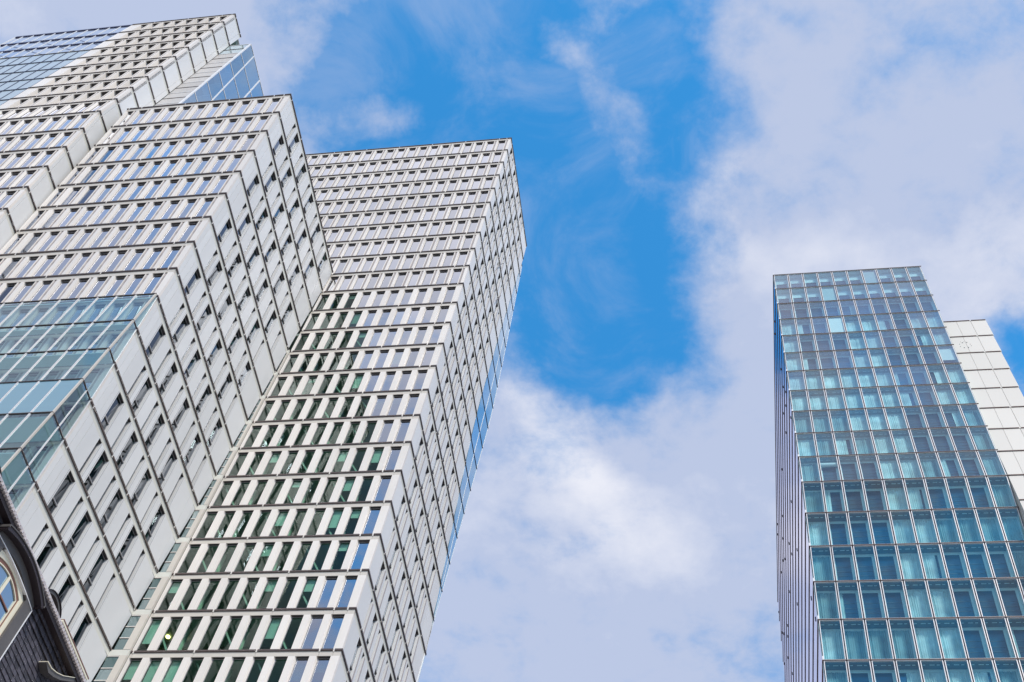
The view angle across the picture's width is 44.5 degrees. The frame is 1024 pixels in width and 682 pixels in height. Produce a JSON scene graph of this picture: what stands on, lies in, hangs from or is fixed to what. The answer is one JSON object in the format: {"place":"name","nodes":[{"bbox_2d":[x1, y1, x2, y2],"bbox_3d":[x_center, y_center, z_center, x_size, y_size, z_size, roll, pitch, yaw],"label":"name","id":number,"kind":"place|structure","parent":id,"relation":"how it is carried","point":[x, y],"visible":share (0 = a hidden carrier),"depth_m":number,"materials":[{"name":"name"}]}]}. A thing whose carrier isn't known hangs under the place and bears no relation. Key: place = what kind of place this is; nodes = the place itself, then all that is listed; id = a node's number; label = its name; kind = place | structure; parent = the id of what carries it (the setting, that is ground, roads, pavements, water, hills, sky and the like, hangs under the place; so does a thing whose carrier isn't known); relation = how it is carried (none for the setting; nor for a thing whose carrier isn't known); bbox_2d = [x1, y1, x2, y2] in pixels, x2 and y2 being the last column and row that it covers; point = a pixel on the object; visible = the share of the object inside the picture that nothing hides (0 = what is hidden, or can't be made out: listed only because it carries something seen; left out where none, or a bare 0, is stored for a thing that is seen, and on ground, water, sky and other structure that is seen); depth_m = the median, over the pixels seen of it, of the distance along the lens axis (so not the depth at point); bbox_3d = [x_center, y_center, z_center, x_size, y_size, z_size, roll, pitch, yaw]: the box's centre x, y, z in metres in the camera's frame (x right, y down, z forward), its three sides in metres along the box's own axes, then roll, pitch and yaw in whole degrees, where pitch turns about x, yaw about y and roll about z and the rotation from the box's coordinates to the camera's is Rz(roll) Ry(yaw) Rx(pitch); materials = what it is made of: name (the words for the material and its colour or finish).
{"place":"outdoors","nodes":[
{"label":"outdoors","id":0,"kind":"place"},
{"bbox_2d":[0,467,88,681],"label":"old house","id":1,"kind":"structure","parent":0,"point":[37,643],"depth_m":22.14,"materials":[{"name":"stone"}]},
{"bbox_2d":[86,137,526,681],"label":"office tower","id":2,"kind":"structure","parent":0,"point":[320,547],"depth_m":97.90,"materials":[{"name":"white concrete"}]},
{"bbox_2d":[289,658,308,681],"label":"window","id":3,"kind":"structure","parent":2,"relation":"in","point":[298,670],"depth_m":74.28,"materials":[{"name":"blue glass"}]},
{"bbox_2d":[301,617,322,648],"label":"window","id":4,"kind":"structure","parent":2,"relation":"in","point":[314,626],"depth_m":76.94,"materials":[{"name":"blue glass"}]},
{"bbox_2d":[310,658,329,681],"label":"window","id":5,"kind":"structure","parent":2,"relation":"in","point":[322,663],"depth_m":74.04,"materials":[{"name":"blue glass"}]},
{"bbox_2d":[316,578,336,607],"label":"window","id":6,"kind":"structure","parent":2,"relation":"in","point":[329,585],"depth_m":80.04,"materials":[{"name":"blue glass"}]},
{"bbox_2d":[322,616,343,648],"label":"window","id":7,"kind":"structure","parent":2,"relation":"in","point":[336,622],"depth_m":76.75,"materials":[{"name":"blue glass"}]},
{"bbox_2d":[337,578,356,606],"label":"window","id":8,"kind":"structure","parent":2,"relation":"in","point":[345,596],"depth_m":79.79,"materials":[{"name":"blue glass"}]},
{"bbox_2d":[350,542,368,568],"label":"window","id":9,"kind":"structure","parent":2,"relation":"in","point":[362,547],"depth_m":82.86,"materials":[{"name":"blue glass"}]},
{"bbox_2d":[362,508,380,533],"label":"window","id":10,"kind":"structure","parent":2,"relation":"in","point":[374,512],"depth_m":85.98,"materials":[{"name":"blue glass"}]},
{"bbox_2d":[365,374,379,390],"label":"window","id":11,"kind":"structure","parent":2,"relation":"in","point":[373,379],"depth_m":102.05,"materials":[{"name":"blue glass"}]},
{"bbox_2d":[371,397,385,415],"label":"window","id":12,"kind":"structure","parent":2,"relation":"in","point":[380,401],"depth_m":98.72,"materials":[{"name":"blue glass"}]},
{"bbox_2d":[374,477,390,500],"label":"window","id":13,"kind":"structure","parent":2,"relation":"in","point":[384,483],"depth_m":89.03,"materials":[{"name":"blue glass"}]},
{"bbox_2d":[377,422,392,441],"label":"window","id":14,"kind":"structure","parent":2,"relation":"in","point":[387,426],"depth_m":95.40,"materials":[{"name":"blue glass"}]},
{"bbox_2d":[381,373,394,390],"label":"window","id":15,"kind":"structure","parent":2,"relation":"in","point":[387,383],"depth_m":101.80,"materials":[{"name":"blue glass"}]},
{"bbox_2d":[385,448,400,469],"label":"window","id":16,"kind":"structure","parent":2,"relation":"in","point":[395,452],"depth_m":92.11,"materials":[{"name":"blue glass"}]},
{"bbox_2d":[387,396,402,414],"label":"window","id":17,"kind":"structure","parent":2,"relation":"in","point":[396,401],"depth_m":98.49,"materials":[{"name":"blue glass"}]},
{"bbox_2d":[395,421,409,440],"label":"window","id":18,"kind":"structure","parent":2,"relation":"in","point":[404,425],"depth_m":95.19,"materials":[{"name":"blue glass"}]},
{"bbox_2d":[397,372,410,389],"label":"window","id":19,"kind":"structure","parent":2,"relation":"in","point":[404,379],"depth_m":101.58,"materials":[{"name":"blue glass"}]},
{"bbox_2d":[404,395,418,413],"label":"window","id":20,"kind":"structure","parent":2,"relation":"in","point":[412,401],"depth_m":98.28,"materials":[{"name":"blue glass"}]},
{"bbox_2d":[413,371,426,388],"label":"window","id":21,"kind":"structure","parent":2,"relation":"in","point":[421,376],"depth_m":101.34,"materials":[{"name":"blue glass"}]},
{"bbox_2d":[0,0,1023,681],"label":"sky","id":22,"kind":"structure","parent":0,"point":[673,158],"materials":[{"name":"blue"}]},
{"bbox_2d":[773,266,1023,681],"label":"hotel tower","id":23,"kind":"structure","parent":0,"point":[900,537],"depth_m":89.44,"materials":[{"name":"glass"}]},
{"bbox_2d":[821,467,837,480],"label":"window","id":24,"kind":"structure","parent":23,"relation":"in","point":[830,473],"depth_m":91.16,"materials":[{"name":"blue glass"}]},
{"bbox_2d":[830,491,842,511],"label":"window","id":25,"kind":"structure","parent":23,"relation":"in","point":[834,495],"depth_m":88.40,"materials":[{"name":"blue glass"}]},
{"bbox_2d":[829,523,847,544],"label":"window","id":26,"kind":"structure","parent":23,"relation":"in","point":[836,529],"depth_m":85.72,"materials":[{"name":"blue glass"}]},
{"bbox_2d":[834,557,853,579],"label":"window","id":27,"kind":"structure","parent":23,"relation":"in","point":[844,571],"depth_m":82.88,"materials":[{"name":"blue glass"}]},
{"bbox_2d":[840,463,857,479],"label":"window","id":28,"kind":"structure","parent":23,"relation":"in","point":[852,475],"depth_m":91.10,"materials":[{"name":"blue glass"}]},
{"bbox_2d":[839,593,859,617],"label":"window","id":29,"kind":"structure","parent":23,"relation":"in","point":[847,597],"depth_m":80.08,"materials":[{"name":"blue glass"}]},
{"bbox_2d":[845,491,863,510],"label":"window","id":30,"kind":"structure","parent":23,"relation":"in","point":[854,499],"depth_m":88.21,"materials":[{"name":"blue glass"}]},
{"bbox_2d":[850,522,869,543],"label":"window","id":31,"kind":"structure","parent":23,"relation":"in","point":[858,529],"depth_m":85.45,"materials":[{"name":"blue glass"}]},
{"bbox_2d":[856,556,875,579],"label":"window","id":32,"kind":"structure","parent":23,"relation":"in","point":[863,562],"depth_m":82.66,"materials":[{"name":"blue glass"}]},
{"bbox_2d":[860,462,877,478],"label":"window","id":33,"kind":"structure","parent":23,"relation":"in","point":[865,467],"depth_m":90.94,"materials":[{"name":"blue glass"}]},
{"bbox_2d":[862,592,882,617],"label":"window","id":34,"kind":"structure","parent":23,"relation":"in","point":[867,597],"depth_m":79.88,"materials":[{"name":"blue glass"}]},
{"bbox_2d":[866,490,884,510],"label":"window","id":35,"kind":"structure","parent":23,"relation":"in","point":[875,496],"depth_m":88.04,"materials":[{"name":"blue glass"}]},
{"bbox_2d":[871,522,890,543],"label":"window","id":36,"kind":"structure","parent":23,"relation":"in","point":[876,526],"depth_m":85.16,"materials":[{"name":"blue glass"}]},
{"bbox_2d":[878,556,897,579],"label":"window","id":37,"kind":"structure","parent":23,"relation":"in","point":[887,572],"depth_m":82.36,"materials":[{"name":"blue glass"}]},
{"bbox_2d":[884,592,905,617],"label":"window","id":38,"kind":"structure","parent":23,"relation":"in","point":[891,598],"depth_m":79.59,"materials":[{"name":"blue glass"}]},
{"bbox_2d":[906,414,923,427],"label":"window","id":39,"kind":"structure","parent":23,"relation":"in","point":[911,418],"depth_m":96.48,"materials":[{"name":"blue glass"}]},
{"bbox_2d":[911,372,927,383],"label":"window","id":40,"kind":"structure","parent":23,"relation":"in","point":[918,376],"depth_m":102.47,"materials":[{"name":"blue glass"}]},
{"bbox_2d":[913,436,930,451],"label":"window","id":41,"kind":"structure","parent":23,"relation":"in","point":[923,439],"depth_m":93.28,"materials":[{"name":"blue glass"}]},
{"bbox_2d":[918,392,934,404],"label":"window","id":42,"kind":"structure","parent":23,"relation":"in","point":[928,395],"depth_m":99.37,"materials":[{"name":"blue glass"}]},
{"bbox_2d":[925,413,942,427],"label":"window","id":43,"kind":"structure","parent":23,"relation":"in","point":[930,417],"depth_m":96.23,"materials":[{"name":"blue glass"}]},
{"bbox_2d":[928,488,946,508],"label":"window","id":44,"kind":"structure","parent":23,"relation":"in","point":[936,492],"depth_m":87.25,"materials":[{"name":"blue glass"}]},
{"bbox_2d":[932,436,950,450],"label":"window","id":45,"kind":"structure","parent":23,"relation":"in","point":[937,439],"depth_m":93.01,"materials":[{"name":"blue glass"}]},
{"bbox_2d":[940,460,959,475],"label":"window","id":46,"kind":"structure","parent":23,"relation":"in","point":[950,463],"depth_m":89.84,"materials":[{"name":"blue glass"}]},
{"bbox_2d":[944,554,965,577],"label":"window","id":47,"kind":"structure","parent":23,"relation":"in","point":[953,561],"depth_m":81.73,"materials":[{"name":"blue glass"}]},
{"bbox_2d":[949,488,968,507],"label":"window","id":48,"kind":"structure","parent":23,"relation":"in","point":[954,492],"depth_m":86.99,"materials":[{"name":"blue glass"}]},
{"bbox_2d":[952,435,970,450],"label":"window","id":49,"kind":"structure","parent":23,"relation":"in","point":[959,439],"depth_m":92.84,"materials":[{"name":"blue glass"}]},
{"bbox_2d":[953,591,975,616],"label":"window","id":50,"kind":"structure","parent":23,"relation":"in","point":[958,595],"depth_m":78.88,"materials":[{"name":"blue glass"}]},
{"bbox_2d":[961,459,980,475],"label":"window","id":51,"kind":"structure","parent":23,"relation":"in","point":[965,462],"depth_m":89.62,"materials":[{"name":"blue glass"}]},
{"bbox_2d":[963,630,986,657],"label":"window","id":52,"kind":"structure","parent":23,"relation":"in","point":[969,635],"depth_m":76.11,"materials":[{"name":"blue glass"}]},
{"bbox_2d":[966,554,988,577],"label":"window","id":53,"kind":"structure","parent":23,"relation":"in","point":[976,561],"depth_m":81.48,"materials":[{"name":"blue glass"}]},
{"bbox_2d":[970,487,989,507],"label":"window","id":54,"kind":"structure","parent":23,"relation":"in","point":[980,492],"depth_m":86.78,"materials":[{"name":"blue glass"}]},
{"bbox_2d":[976,590,998,615],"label":"window","id":55,"kind":"structure","parent":23,"relation":"in","point":[983,595],"depth_m":78.67,"materials":[{"name":"blue glass"}]},
{"bbox_2d":[987,629,1010,657],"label":"window","id":56,"kind":"structure","parent":23,"relation":"in","point":[999,649],"depth_m":75.82,"materials":[{"name":"blue glass"}]},
{"bbox_2d":[989,553,1010,576],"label":"window","id":57,"kind":"structure","parent":23,"relation":"in","point":[1000,570],"depth_m":81.18,"materials":[{"name":"blue glass"}]},
{"bbox_2d":[1000,590,1022,615],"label":"window","id":58,"kind":"structure","parent":23,"relation":"in","point":[1007,595],"depth_m":78.44,"materials":[{"name":"blue glass"}]},
{"bbox_2d":[1011,629,1023,657],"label":"window","id":59,"kind":"structure","parent":23,"relation":"in","point":[1018,633],"depth_m":75.92,"materials":[{"name":"blue glass"}]},
{"bbox_3d":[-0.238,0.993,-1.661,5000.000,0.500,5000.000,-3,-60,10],"label":"ground","id":60,"kind":"structure","parent":0,"visible":0},
{"bbox_2d":[0,13,263,249],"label":"office tower","id":61,"kind":"structure","parent":60,"relation":"on","point":[61,113],"depth_m":123.24,"materials":[{"name":"silver metal"}]},
{"bbox_2d":[0,93,332,681],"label":"office tower","id":62,"kind":"structure","parent":60,"relation":"on","point":[166,271],"depth_m":89.36,"materials":[{"name":"white concrete"}]},
{"bbox_2d":[26,448,46,473],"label":"window","id":63,"kind":"structure","parent":62,"relation":"in","point":[41,453],"depth_m":73.22,"materials":[{"name":"teal glass"}]},
{"bbox_2d":[30,282,51,302],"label":"window","id":64,"kind":"structure","parent":62,"relation":"in","point":[42,289],"depth_m":88.55,"materials":[{"name":"blue glass"}]},
{"bbox_2d":[32,257,54,276],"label":"window","id":65,"kind":"structure","parent":62,"relation":"in","point":[49,259],"depth_m":91.61,"materials":[{"name":"blue glass"}]},
{"bbox_2d":[36,539,53,569],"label":"window","id":66,"kind":"structure","parent":62,"relation":"in","point":[45,553],"depth_m":72.06,"materials":[{"name":"black glass"}]},
{"bbox_2d":[48,281,69,301],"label":"window","id":67,"kind":"structure","parent":62,"relation":"in","point":[61,287],"depth_m":88.32,"materials":[{"name":"blue glass"}]},
{"bbox_2d":[48,474,71,514],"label":"window","id":68,"kind":"structure","parent":62,"relation":"in","point":[67,481],"depth_m":73.81,"materials":[{"name":"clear glass"}]},
{"bbox_2d":[51,256,71,274],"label":"window","id":69,"kind":"structure","parent":62,"relation":"in","point":[67,258],"depth_m":91.36,"materials":[{"name":"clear glass"}]},
{"bbox_2d":[58,578,71,603],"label":"window","id":70,"kind":"structure","parent":62,"relation":"in","point":[67,585],"depth_m":73.65,"materials":[{"name":"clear glass"}]},
{"bbox_2d":[65,280,87,300],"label":"window","id":71,"kind":"structure","parent":62,"relation":"in","point":[73,294],"depth_m":88.06,"materials":[{"name":"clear glass"}]},
{"bbox_2d":[66,514,88,553],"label":"window","id":72,"kind":"structure","parent":62,"relation":"in","point":[83,523],"depth_m":75.27,"materials":[{"name":"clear glass"}]},
{"bbox_2d":[69,254,90,273],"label":"window","id":73,"kind":"structure","parent":62,"relation":"in","point":[82,260],"depth_m":91.11,"materials":[{"name":"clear glass"}]},
{"bbox_2d":[73,615,88,647],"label":"window","id":74,"kind":"structure","parent":62,"relation":"in","point":[78,635],"depth_m":74.92,"materials":[{"name":"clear glass"}]},
{"bbox_2d":[83,306,104,325],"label":"window","id":75,"kind":"structure","parent":62,"relation":"in","point":[97,311],"depth_m":84.92,"materials":[{"name":"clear glass"}]},
{"bbox_2d":[84,552,104,591],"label":"window","id":76,"kind":"structure","parent":62,"relation":"in","point":[98,564],"depth_m":76.75,"materials":[{"name":"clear glass"}]},
{"bbox_2d":[84,453,105,491],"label":"window","id":77,"kind":"structure","parent":62,"relation":"in","point":[100,463],"depth_m":77.41,"materials":[{"name":"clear glass"}]},
{"bbox_2d":[84,279,105,299],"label":"window","id":78,"kind":"structure","parent":62,"relation":"in","point":[99,283],"depth_m":87.82,"materials":[{"name":"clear glass"}]},
{"bbox_2d":[87,253,107,272],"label":"window","id":79,"kind":"structure","parent":62,"relation":"in","point":[99,260],"depth_m":90.87,"materials":[{"name":"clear glass"}]},
{"bbox_2d":[100,491,119,528],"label":"window","id":80,"kind":"structure","parent":62,"relation":"in","point":[116,499],"depth_m":78.82,"materials":[{"name":"grey glass"}]},
{"bbox_2d":[101,396,120,430],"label":"window","id":81,"kind":"structure","parent":62,"relation":"in","point":[114,407],"depth_m":79.46,"materials":[{"name":"grey glass"}]},
{"bbox_2d":[103,305,123,324],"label":"window","id":82,"kind":"structure","parent":62,"relation":"in","point":[116,310],"depth_m":84.66,"materials":[{"name":"blue glass"}]},
{"bbox_2d":[102,277,124,298],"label":"window","id":83,"kind":"structure","parent":62,"relation":"in","point":[118,281],"depth_m":87.59,"materials":[{"name":"blue glass"}]},
{"bbox_2d":[105,252,125,271],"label":"window","id":84,"kind":"structure","parent":62,"relation":"in","point":[113,264],"depth_m":90.63,"materials":[{"name":"blue glass"}]},
{"bbox_2d":[116,529,134,565],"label":"window","id":85,"kind":"structure","parent":62,"relation":"in","point":[129,539],"depth_m":80.29,"materials":[{"name":"grey glass"}]},
{"bbox_2d":[116,434,134,469],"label":"window","id":86,"kind":"structure","parent":62,"relation":"in","point":[131,441],"depth_m":80.96,"materials":[{"name":"grey glass"}]},
{"bbox_2d":[122,304,142,323],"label":"window","id":87,"kind":"structure","parent":62,"relation":"in","point":[136,307],"depth_m":84.42,"materials":[{"name":"blue glass"}]},
{"bbox_2d":[123,276,143,296],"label":"window","id":88,"kind":"structure","parent":62,"relation":"in","point":[136,281],"depth_m":87.34,"materials":[{"name":"blue glass"}]},
{"bbox_2d":[123,251,143,269],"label":"window","id":89,"kind":"structure","parent":62,"relation":"in","point":[136,256],"depth_m":90.39,"materials":[{"name":"blue glass"}]},
{"bbox_2d":[131,472,148,505],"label":"window","id":90,"kind":"structure","parent":62,"relation":"in","point":[143,482],"depth_m":82.44,"materials":[{"name":"grey glass"}]},
{"bbox_2d":[132,380,149,412],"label":"window","id":91,"kind":"structure","parent":62,"relation":"in","point":[145,388],"depth_m":83.11,"materials":[{"name":"grey glass"}]},
{"bbox_2d":[142,275,161,295],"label":"window","id":92,"kind":"structure","parent":62,"relation":"in","point":[156,278],"depth_m":87.08,"materials":[{"name":"blue glass"}]},
{"bbox_2d":[142,249,161,268],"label":"window","id":93,"kind":"structure","parent":62,"relation":"in","point":[154,255],"depth_m":90.15,"materials":[{"name":"blue glass"}]},
{"bbox_2d":[145,507,161,541],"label":"window","id":94,"kind":"structure","parent":62,"relation":"in","point":[158,515],"depth_m":83.94,"materials":[{"name":"grey glass"}]},
{"bbox_2d":[145,416,161,448],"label":"window","id":95,"kind":"structure","parent":62,"relation":"in","point":[154,431],"depth_m":84.54,"materials":[{"name":"grey glass"}]},
{"bbox_2d":[146,327,162,357],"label":"window","id":96,"kind":"structure","parent":62,"relation":"in","point":[159,334],"depth_m":85.18,"materials":[{"name":"grey glass"}]},
{"bbox_2d":[158,453,174,484],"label":"window","id":97,"kind":"structure","parent":62,"relation":"in","point":[171,459],"depth_m":86.04,"materials":[{"name":"grey glass"}]},
{"bbox_2d":[159,365,174,395],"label":"window","id":98,"kind":"structure","parent":62,"relation":"in","point":[167,379],"depth_m":86.61,"materials":[{"name":"grey glass"}]},
{"bbox_2d":[160,248,179,267],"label":"window","id":99,"kind":"structure","parent":62,"relation":"in","point":[172,254],"depth_m":89.90,"materials":[{"name":"blue glass"}]},
{"bbox_2d":[172,401,186,430],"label":"window","id":100,"kind":"structure","parent":62,"relation":"in","point":[183,408],"depth_m":88.10,"materials":[{"name":"grey glass"}]},
{"bbox_2d":[172,317,186,343],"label":"window","id":101,"kind":"structure","parent":62,"relation":"in","point":[182,326],"depth_m":88.81,"materials":[{"name":"grey glass"}]},
{"bbox_2d":[178,223,196,240],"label":"window","id":102,"kind":"structure","parent":62,"relation":"in","point":[191,226],"depth_m":92.84,"materials":[{"name":"blue glass"}]},
{"bbox_2d":[184,436,198,465],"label":"window","id":103,"kind":"structure","parent":62,"relation":"in","point":[195,442],"depth_m":89.60,"materials":[{"name":"grey glass"}]},
{"bbox_2d":[943,319,1023,523],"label":"service tower","id":104,"kind":"structure","parent":60,"relation":"on","point":[997,393],"depth_m":99.02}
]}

